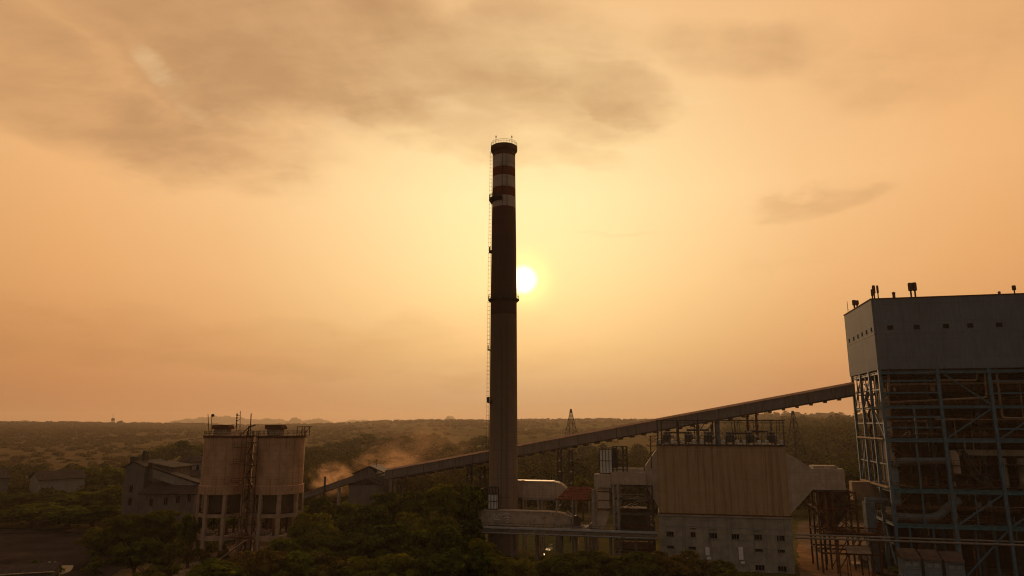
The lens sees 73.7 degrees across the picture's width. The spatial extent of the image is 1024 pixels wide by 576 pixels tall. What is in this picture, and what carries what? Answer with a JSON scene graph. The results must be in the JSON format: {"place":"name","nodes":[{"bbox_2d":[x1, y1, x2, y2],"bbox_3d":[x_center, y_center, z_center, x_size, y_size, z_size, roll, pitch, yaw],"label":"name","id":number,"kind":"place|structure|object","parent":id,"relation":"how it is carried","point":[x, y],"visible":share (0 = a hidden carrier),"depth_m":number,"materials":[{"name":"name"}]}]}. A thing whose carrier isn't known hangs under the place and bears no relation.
{"place":"outdoors","nodes":[
{"label":"outdoors","id":0,"kind":"place"},
{"bbox_2d":[0,527,89,532],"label":"track","id":1,"kind":"structure","parent":0,"point":[63,529],"depth_m":226.85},
{"bbox_2d":[1,502,66,528],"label":"broadleaf tree","id":2,"kind":"object","parent":1,"relation":"on","point":[32,511],"visible":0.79,"depth_m":227.42,"materials":[{"name":"green plant"}]},
{"bbox_2d":[35,505,88,529],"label":"broadleaf tree","id":3,"kind":"object","parent":1,"relation":"on","point":[57,516],"visible":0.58,"depth_m":226.22,"materials":[{"name":"green plant"}]},
{"bbox_2d":[29,469,86,494],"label":"warehouse","id":4,"kind":"structure","parent":0,"point":[68,480],"depth_m":290.53,"materials":[{"name":"paint"}]},
{"bbox_2d":[0,527,131,575],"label":"coal yard","id":5,"kind":"structure","parent":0,"point":[28,547],"depth_m":189.77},
{"bbox_2d":[0,562,61,575],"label":"tin shed","id":6,"kind":"structure","parent":5,"relation":"on","point":[43,569],"depth_m":152.91,"materials":[{"name":"metal"}]},
{"bbox_2d":[74,526,119,559],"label":"broadleaf tree","id":7,"kind":"object","parent":5,"relation":"on","point":[91,539],"visible":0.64,"depth_m":174.69,"materials":[{"name":"green plant"}]},
{"bbox_2d":[85,555,110,573],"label":"bush","id":8,"kind":"object","parent":5,"relation":"on","point":[94,563],"visible":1,"depth_m":161.50,"materials":[{"name":"green plant"}]},
{"bbox_2d":[99,513,155,562],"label":"broadleaf tree","id":9,"kind":"object","parent":5,"relation":"on","point":[128,529],"visible":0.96,"depth_m":172.34,"materials":[{"name":"green plant"}]},
{"bbox_2d":[180,457,201,479],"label":"back house","id":10,"kind":"structure","parent":0,"point":[195,471],"depth_m":266.41,"materials":[{"name":"paint"}]},
{"bbox_2d":[173,540,270,575],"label":"dirt yard","id":11,"kind":"structure","parent":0,"point":[232,555],"depth_m":184.01,"materials":[{"name":"brown soil"}]},
{"bbox_2d":[132,565,167,575],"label":"bush","id":12,"kind":"object","parent":11,"relation":"on","point":[151,570],"visible":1,"depth_m":149.40,"materials":[{"name":"green plant"}]},
{"bbox_2d":[157,557,183,575],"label":"bush","id":13,"kind":"object","parent":11,"relation":"on","point":[172,567],"visible":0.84,"depth_m":154.63,"materials":[{"name":"green plant"}]},
{"bbox_2d":[176,513,201,546],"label":"broadleaf tree","id":14,"kind":"object","parent":11,"relation":"on","point":[188,528],"visible":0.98,"depth_m":178.85,"materials":[{"name":"green plant"}]},
{"bbox_2d":[179,545,199,568],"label":"bush","id":15,"kind":"object","parent":11,"relation":"on","point":[188,555],"visible":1,"depth_m":167.78,"materials":[{"name":"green plant"}]},
{"bbox_2d":[192,431,254,561],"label":"silo","id":16,"kind":"object","parent":11,"relation":"on","point":[219,491],"visible":0.81,"depth_m":180.43,"materials":[{"name":"concrete"}]},
{"bbox_2d":[229,431,258,559],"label":"stair tower","id":17,"kind":"structure","parent":11,"relation":"on","point":[246,534],"depth_m":178.28,"materials":[{"name":"metal"}]},
{"bbox_2d":[247,431,306,557],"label":"silo","id":18,"kind":"object","parent":11,"relation":"on","point":[278,486],"visible":0.8,"depth_m":180.69,"materials":[{"name":"concrete"}]},
{"bbox_2d":[303,495,339,519],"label":"broadleaf tree","id":19,"kind":"object","parent":11,"relation":"on","point":[321,504],"visible":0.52,"depth_m":186.59,"materials":[{"name":"green plant"}]},
{"bbox_2d":[347,460,395,504],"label":"transfer house","id":20,"kind":"structure","parent":0,"point":[368,481],"depth_m":235.40,"materials":[{"name":"metal"}]},
{"bbox_2d":[22,414,805,424],"bbox_3d":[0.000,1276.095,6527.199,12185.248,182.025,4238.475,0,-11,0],"label":"hills","id":21,"kind":"structure","parent":0,"point":[226,420],"depth_m":7293.19,"materials":[{"name":"green plant"}]},
{"bbox_2d":[0,420,895,575],"bbox_3d":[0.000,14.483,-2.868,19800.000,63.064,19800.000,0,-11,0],"label":"ground","id":22,"kind":"structure","parent":0,"point":[800,515],"depth_m":763.28,"materials":[{"name":"green plant"}]},
{"bbox_2d":[0,491,42,505],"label":"broadleaf tree","id":23,"kind":"object","parent":22,"relation":"on","point":[18,498],"visible":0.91,"depth_m":263.90,"materials":[{"name":"green plant"}]},
{"bbox_2d":[24,492,74,504],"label":"broadleaf tree","id":24,"kind":"object","parent":22,"relation":"on","point":[50,498],"visible":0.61,"depth_m":264.62,"materials":[{"name":"green plant"}]},
{"bbox_2d":[56,491,106,507],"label":"broadleaf tree","id":25,"kind":"object","parent":22,"relation":"on","point":[84,499],"visible":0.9,"depth_m":256.86,"materials":[{"name":"green plant"}]},
{"bbox_2d":[64,505,120,527],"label":"broadleaf tree","id":26,"kind":"object","parent":22,"relation":"on","point":[94,514],"visible":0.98,"depth_m":225.45,"materials":[{"name":"green plant"}]},
{"bbox_2d":[93,464,124,486],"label":"broadleaf tree","id":27,"kind":"object","parent":22,"relation":"on","point":[108,474],"visible":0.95,"depth_m":315.20,"materials":[{"name":"green plant"}]},
{"bbox_2d":[0,459,255,509],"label":"woodland","id":28,"kind":"object","parent":22,"relation":"on","point":[17,473],"visible":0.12,"depth_m":317.52,"materials":[{"name":"green plant"}]},
{"bbox_2d":[112,541,153,573],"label":"broadleaf tree","id":29,"kind":"object","parent":22,"relation":"on","point":[134,552],"visible":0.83,"depth_m":154.15,"materials":[{"name":"green plant"}]},
{"bbox_2d":[0,421,300,481],"bbox_3d":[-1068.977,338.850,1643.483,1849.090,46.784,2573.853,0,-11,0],"label":"scrub","id":30,"kind":"object","parent":22,"relation":"on","point":[60,432],"visible":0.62,"depth_m":1144.64,"materials":[{"name":"green plant"}]},
{"bbox_2d":[141,540,176,569],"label":"broadleaf tree","id":31,"kind":"object","parent":22,"relation":"on","point":[160,551],"visible":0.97,"depth_m":154.96,"materials":[{"name":"green plant"}]},
{"bbox_2d":[140,510,181,544],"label":"broadleaf tree","id":32,"kind":"object","parent":22,"relation":"on","point":[163,524],"visible":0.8,"depth_m":179.37,"materials":[{"name":"green plant"}]},
{"bbox_2d":[121,450,203,521],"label":"coal house","id":33,"kind":"structure","parent":22,"relation":"on","point":[155,485],"depth_m":222.74,"materials":[{"name":"metal"}]},
{"bbox_2d":[152,444,178,460],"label":"broadleaf tree","id":34,"kind":"object","parent":22,"relation":"on","point":[162,452],"visible":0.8,"depth_m":507.28,"materials":[{"name":"green plant"}]},
{"bbox_2d":[170,440,197,458],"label":"broadleaf tree","id":35,"kind":"object","parent":22,"relation":"on","point":[183,448],"visible":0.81,"depth_m":500.98,"materials":[{"name":"green plant"}]},
{"bbox_2d":[184,558,249,575],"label":"broadleaf tree","id":36,"kind":"object","parent":22,"relation":"on","point":[213,567],"visible":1,"depth_m":130.02,"materials":[{"name":"green plant"}]},
{"bbox_2d":[222,551,268,575],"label":"broadleaf tree","id":37,"kind":"object","parent":22,"relation":"on","point":[244,563],"visible":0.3,"depth_m":139.01,"materials":[{"name":"green plant"}]},
{"bbox_2d":[247,546,300,575],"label":"broadleaf tree","id":38,"kind":"object","parent":22,"relation":"on","point":[271,564],"visible":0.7,"depth_m":135.50,"materials":[{"name":"green plant"}]},
{"bbox_2d":[259,536,314,557],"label":"broadleaf tree","id":39,"kind":"object","parent":22,"relation":"on","point":[281,543],"visible":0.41,"depth_m":149.53,"materials":[{"name":"green plant"}]},
{"bbox_2d":[272,546,334,575],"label":"broadleaf tree","id":40,"kind":"object","parent":22,"relation":"on","point":[303,562],"visible":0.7,"depth_m":134.21,"materials":[{"name":"green plant"}]},
{"bbox_2d":[0,503,613,575],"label":"undergrowth","id":41,"kind":"object","parent":22,"relation":"on","point":[211,547],"visible":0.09,"depth_m":189.46,"materials":[{"name":"green plant"}]},
{"bbox_2d":[286,512,342,539],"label":"broadleaf tree","id":42,"kind":"object","parent":22,"relation":"on","point":[303,523],"visible":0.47,"depth_m":163.17,"materials":[{"name":"green plant"}]},
{"bbox_2d":[294,527,346,550],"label":"broadleaf tree","id":43,"kind":"object","parent":22,"relation":"on","point":[317,538],"visible":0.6,"depth_m":155.44,"materials":[{"name":"green plant"}]},
{"bbox_2d":[304,476,352,504],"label":"conveyor","id":44,"kind":"object","parent":22,"relation":"on","point":[337,485],"visible":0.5,"depth_m":245.23,"materials":[{"name":"metal"}]},
{"bbox_2d":[307,552,353,575],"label":"broadleaf tree","id":45,"kind":"object","parent":22,"relation":"on","point":[338,563],"visible":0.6,"depth_m":133.90,"materials":[{"name":"green plant"}]},
{"bbox_2d":[333,501,364,520],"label":"broadleaf tree","id":46,"kind":"object","parent":22,"relation":"on","point":[347,508],"visible":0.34,"depth_m":188.88,"materials":[{"name":"green plant"}]},
{"bbox_2d":[337,554,386,575],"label":"broadleaf tree","id":47,"kind":"object","parent":22,"relation":"on","point":[363,566],"visible":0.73,"depth_m":132.74,"materials":[{"name":"green plant"}]},
{"bbox_2d":[354,433,379,447],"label":"broadleaf tree","id":48,"kind":"object","parent":22,"relation":"on","point":[366,441],"visible":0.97,"depth_m":730.40,"materials":[{"name":"green plant"}]},
{"bbox_2d":[348,505,397,546],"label":"broadleaf tree","id":49,"kind":"object","parent":22,"relation":"on","point":[369,517],"visible":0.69,"depth_m":166.98,"materials":[{"name":"green plant"}]},
{"bbox_2d":[358,492,398,519],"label":"broadleaf tree","id":50,"kind":"object","parent":22,"relation":"on","point":[385,500],"visible":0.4,"depth_m":191.46,"materials":[{"name":"green plant"}]},
{"bbox_2d":[352,524,411,558],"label":"broadleaf tree","id":51,"kind":"object","parent":22,"relation":"on","point":[386,537],"visible":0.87,"depth_m":146.35,"materials":[{"name":"green plant"}]},
{"bbox_2d":[246,441,531,505],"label":"woodland","id":52,"kind":"object","parent":22,"relation":"on","point":[331,465],"visible":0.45,"depth_m":405.50,"materials":[{"name":"green plant"}]},
{"bbox_2d":[374,553,419,575],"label":"broadleaf tree","id":53,"kind":"object","parent":22,"relation":"on","point":[393,564],"visible":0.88,"depth_m":128.39,"materials":[{"name":"green plant"}]},
{"bbox_2d":[391,491,428,521],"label":"broadleaf tree","id":54,"kind":"object","parent":22,"relation":"on","point":[408,502],"visible":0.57,"depth_m":184.85,"materials":[{"name":"green plant"}]},
{"bbox_2d":[391,511,429,530],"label":"broadleaf tree","id":55,"kind":"object","parent":22,"relation":"on","point":[410,522],"visible":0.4,"depth_m":166.10,"materials":[{"name":"green plant"}]},
{"bbox_2d":[395,529,438,559],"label":"broadleaf tree","id":56,"kind":"object","parent":22,"relation":"on","point":[416,543],"visible":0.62,"depth_m":148.72,"materials":[{"name":"green plant"}]},
{"bbox_2d":[418,484,462,522],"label":"broadleaf tree","id":57,"kind":"object","parent":22,"relation":"on","point":[443,500],"visible":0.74,"depth_m":183.19,"materials":[{"name":"green plant"}]},
{"bbox_2d":[422,510,460,538],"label":"broadleaf tree","id":58,"kind":"object","parent":22,"relation":"on","point":[434,523],"visible":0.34,"depth_m":170.21,"materials":[{"name":"green plant"}]},
{"bbox_2d":[426,524,470,554],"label":"broadleaf tree","id":59,"kind":"object","parent":22,"relation":"on","point":[447,537],"visible":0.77,"depth_m":145.74,"materials":[{"name":"green plant"}]},
{"bbox_2d":[425,546,490,575],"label":"broadleaf tree","id":60,"kind":"object","parent":22,"relation":"on","point":[454,561],"visible":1,"depth_m":127.70,"materials":[{"name":"green plant"}]},
{"bbox_2d":[455,483,487,531],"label":"broadleaf tree","id":61,"kind":"object","parent":22,"relation":"on","point":[472,505],"visible":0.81,"depth_m":183.48,"materials":[{"name":"green plant"}]},
{"bbox_2d":[456,519,486,541],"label":"broadleaf tree","id":62,"kind":"object","parent":22,"relation":"on","point":[470,528],"visible":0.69,"depth_m":169.04,"materials":[{"name":"green plant"}]},
{"bbox_2d":[466,465,486,533],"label":"trestle","id":63,"kind":"object","parent":22,"relation":"on","point":[479,477],"visible":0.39,"depth_m":222.03,"materials":[{"name":"metal"}]},
{"bbox_2d":[385,382,855,479],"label":"conveyor gallery","id":64,"kind":"object","parent":63,"relation":"on","point":[839,392],"visible":0.91,"depth_m":204.04,"materials":[{"name":"metal"}]},
{"bbox_2d":[467,538,502,556],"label":"broadleaf tree","id":65,"kind":"object","parent":22,"relation":"on","point":[488,547],"visible":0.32,"depth_m":153.61,"materials":[{"name":"green plant"}]},
{"bbox_2d":[276,418,714,449],"bbox_3d":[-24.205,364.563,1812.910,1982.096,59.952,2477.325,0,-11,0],"label":"scrub","id":66,"kind":"object","parent":22,"relation":"on","point":[454,424],"visible":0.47,"depth_m":1788.87,"materials":[{"name":"green plant"}]},
{"bbox_2d":[482,553,519,575],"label":"broadleaf tree","id":67,"kind":"object","parent":22,"relation":"on","point":[498,565],"visible":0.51,"depth_m":133.05,"materials":[{"name":"green plant"}]},
{"bbox_2d":[485,136,518,555],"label":"chimney","id":68,"kind":"object","parent":22,"relation":"on","point":[503,300],"visible":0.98,"depth_m":195.85,"materials":[{"name":"concrete"}]},
{"bbox_2d":[498,559,549,575],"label":"broadleaf tree","id":69,"kind":"object","parent":22,"relation":"on","point":[526,566],"visible":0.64,"depth_m":133.62,"materials":[{"name":"green plant"}]},
{"bbox_2d":[519,535,578,552],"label":"grass patch","id":70,"kind":"object","parent":22,"relation":"on","point":[567,545],"visible":0.44,"depth_m":202.38,"materials":[{"name":"green plant"}]},
{"bbox_2d":[518,479,567,552],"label":"flue duct","id":71,"kind":"object","parent":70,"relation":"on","point":[539,491],"visible":0.58,"depth_m":191.04,"materials":[{"name":"metal"}]},
{"bbox_2d":[557,449,574,541],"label":"trestle","id":72,"kind":"object","parent":70,"relation":"on","point":[559,454],"visible":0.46,"depth_m":211.11,"materials":[{"name":"metal"}]},
{"bbox_2d":[461,522,657,560],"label":"pipe rack","id":73,"kind":"object","parent":22,"relation":"on","point":[557,531],"visible":0.76,"depth_m":169.09,"materials":[{"name":"metal"}]},
{"bbox_2d":[534,552,588,575],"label":"broadleaf tree","id":74,"kind":"object","parent":22,"relation":"on","point":[558,564],"visible":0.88,"depth_m":131.09,"materials":[{"name":"green plant"}]},
{"bbox_2d":[555,486,592,553],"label":"fan shelter","id":75,"kind":"object","parent":22,"relation":"on","point":[578,493],"visible":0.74,"depth_m":176.67,"materials":[{"name":"metal"}]},
{"bbox_2d":[478,509,581,526],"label":"flue duct","id":76,"kind":"object","parent":75,"relation":"attached to","point":[518,517],"visible":0.91,"depth_m":180.03,"materials":[{"name":"paint"}]},
{"bbox_2d":[568,475,595,520],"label":"broadleaf tree","id":77,"kind":"object","parent":22,"relation":"on","point":[580,480],"visible":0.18,"depth_m":250.46,"materials":[{"name":"green plant"}]},
{"bbox_2d":[518,443,655,508],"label":"woodland","id":78,"kind":"object","parent":22,"relation":"on","point":[543,467],"visible":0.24,"depth_m":352.50,"materials":[{"name":"green plant"}]},
{"bbox_2d":[568,550,615,575],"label":"broadleaf tree","id":79,"kind":"object","parent":22,"relation":"on","point":[594,560],"visible":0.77,"depth_m":131.03,"materials":[{"name":"green plant"}]},
{"bbox_2d":[592,484,655,556],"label":"duct support","id":80,"kind":"object","parent":22,"relation":"on","point":[626,517],"visible":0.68,"depth_m":173.43,"materials":[{"name":"concrete"}]},
{"bbox_2d":[585,467,645,529],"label":"elbow duct","id":81,"kind":"object","parent":80,"relation":"on","point":[603,483],"visible":0.92,"depth_m":173.27,"materials":[{"name":"metal"}]},
{"bbox_2d":[599,447,612,473],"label":"hoist cabinet","id":82,"kind":"object","parent":81,"relation":"on","point":[605,461],"visible":0.86,"depth_m":176.08,"materials":[{"name":"white paint"}]},
{"bbox_2d":[612,446,627,471],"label":"steel frame tower","id":83,"kind":"structure","parent":81,"relation":"on","point":[615,460],"depth_m":175.71,"materials":[{"name":"grey metal"}]},
{"bbox_2d":[603,551,669,575],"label":"broadleaf tree","id":84,"kind":"object","parent":22,"relation":"on","point":[633,563],"visible":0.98,"depth_m":129.45,"materials":[{"name":"green plant"}]},
{"bbox_2d":[621,541,653,553],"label":"wall","id":85,"kind":"structure","parent":22,"relation":"on","point":[640,545],"depth_m":174.73,"materials":[{"name":"concrete"}]},
{"bbox_2d":[647,550,692,575],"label":"broadleaf tree","id":86,"kind":"object","parent":22,"relation":"on","point":[673,567],"visible":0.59,"depth_m":131.54,"materials":[{"name":"green plant"}]},
{"bbox_2d":[662,550,719,575],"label":"broadleaf tree","id":87,"kind":"object","parent":22,"relation":"on","point":[699,566],"visible":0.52,"depth_m":133.72,"materials":[{"name":"green plant"}]},
{"bbox_2d":[701,559,736,575],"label":"broadleaf tree","id":88,"kind":"object","parent":22,"relation":"on","point":[729,569],"visible":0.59,"depth_m":136.01,"materials":[{"name":"green plant"}]},
{"bbox_2d":[708,411,871,431],"bbox_3d":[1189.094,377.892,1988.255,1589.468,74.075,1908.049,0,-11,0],"label":"scrub","id":89,"kind":"object","parent":22,"relation":"on","point":[775,415],"visible":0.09,"depth_m":2370.70,"materials":[{"name":"green plant"}]},
{"bbox_2d":[786,411,809,464],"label":"pylon","id":90,"kind":"object","parent":22,"relation":"on","point":[794,428],"visible":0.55,"depth_m":322.46,"materials":[{"name":"metal"}]},
{"bbox_2d":[719,410,886,516],"bbox_3d":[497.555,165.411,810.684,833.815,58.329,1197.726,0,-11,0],"label":"woodland","id":91,"kind":"object","parent":22,"relation":"on","point":[831,441],"visible":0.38,"depth_m":589.79,"materials":[{"name":"green plant"}]},
{"bbox_2d":[841,466,873,485],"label":"broadleaf tree","id":92,"kind":"object","parent":22,"relation":"on","point":[851,473],"visible":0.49,"depth_m":285.21,"materials":[{"name":"green plant"}]},
{"bbox_2d":[937,551,965,575],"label":"filter housing","id":93,"kind":"object","parent":22,"relation":"on","point":[952,562],"visible":0.98,"depth_m":143.30,"materials":[{"name":"metal"}]},
{"bbox_2d":[487,486,498,509],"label":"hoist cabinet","id":94,"kind":"object","parent":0,"point":[493,501],"visible":1,"depth_m":184.01,"materials":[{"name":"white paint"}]},
{"bbox_2d":[0,0,1023,422],"label":"sky","id":95,"kind":"structure","parent":0,"point":[272,209],"materials":[{"name":"orange"}]},
{"bbox_2d":[658,508,794,573],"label":"concrete building","id":96,"kind":"structure","parent":0,"point":[753,544],"depth_m":165.59,"materials":[{"name":"concrete"}]},
{"bbox_2d":[645,442,845,517],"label":"precipitator","id":97,"kind":"object","parent":96,"relation":"on","point":[748,480],"visible":0.97,"depth_m":168.36,"materials":[{"name":"metal"}]},
{"bbox_2d":[650,420,785,468],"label":"gantry frame","id":98,"kind":"object","parent":97,"relation":"on","point":[717,438],"visible":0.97,"depth_m":172.07,"materials":[{"name":"metal"}]},
{"bbox_2d":[796,543,878,575],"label":"road","id":99,"kind":"structure","parent":0,"point":[806,567],"depth_m":167.55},
{"bbox_2d":[802,489,885,575],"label":"duct trestle","id":100,"kind":"object","parent":99,"relation":"on","point":[833,506],"visible":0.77,"depth_m":165.94,"materials":[{"name":"metal"}]},
{"bbox_2d":[845,546,872,575],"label":"awning","id":101,"kind":"object","parent":99,"relation":"on","point":[858,549],"visible":1,"depth_m":158.90,"materials":[{"name":"metal"}]},
{"bbox_2d":[895,548,921,575],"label":"filter housing","id":102,"kind":"object","parent":99,"relation":"on","point":[909,559],"visible":1,"depth_m":143.35,"materials":[{"name":"metal"}]},
{"bbox_2d":[916,549,942,575],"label":"filter housing","id":103,"kind":"object","parent":99,"relation":"on","point":[930,562],"visible":0.98,"depth_m":143.34,"materials":[{"name":"metal"}]},
{"bbox_2d":[796,520,1013,575],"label":"plant yard","id":104,"kind":"structure","parent":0,"point":[803,526],"depth_m":197.41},
{"bbox_2d":[794,534,1023,575],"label":"pipe bridge","id":105,"kind":"structure","parent":104,"relation":"on","point":[972,544],"depth_m":156.63,"materials":[{"name":"metal"}]},
{"bbox_2d":[843,293,1023,575],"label":"boiler house","id":106,"kind":"structure","parent":104,"relation":"on","point":[945,374],"depth_m":162.81,"materials":[{"name":"metal"}]},
{"bbox_2d":[849,481,902,571],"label":"bypass duct","id":107,"kind":"object","parent":106,"relation":"attached to","point":[867,494],"visible":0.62,"depth_m":165.87,"materials":[{"name":"metal"}]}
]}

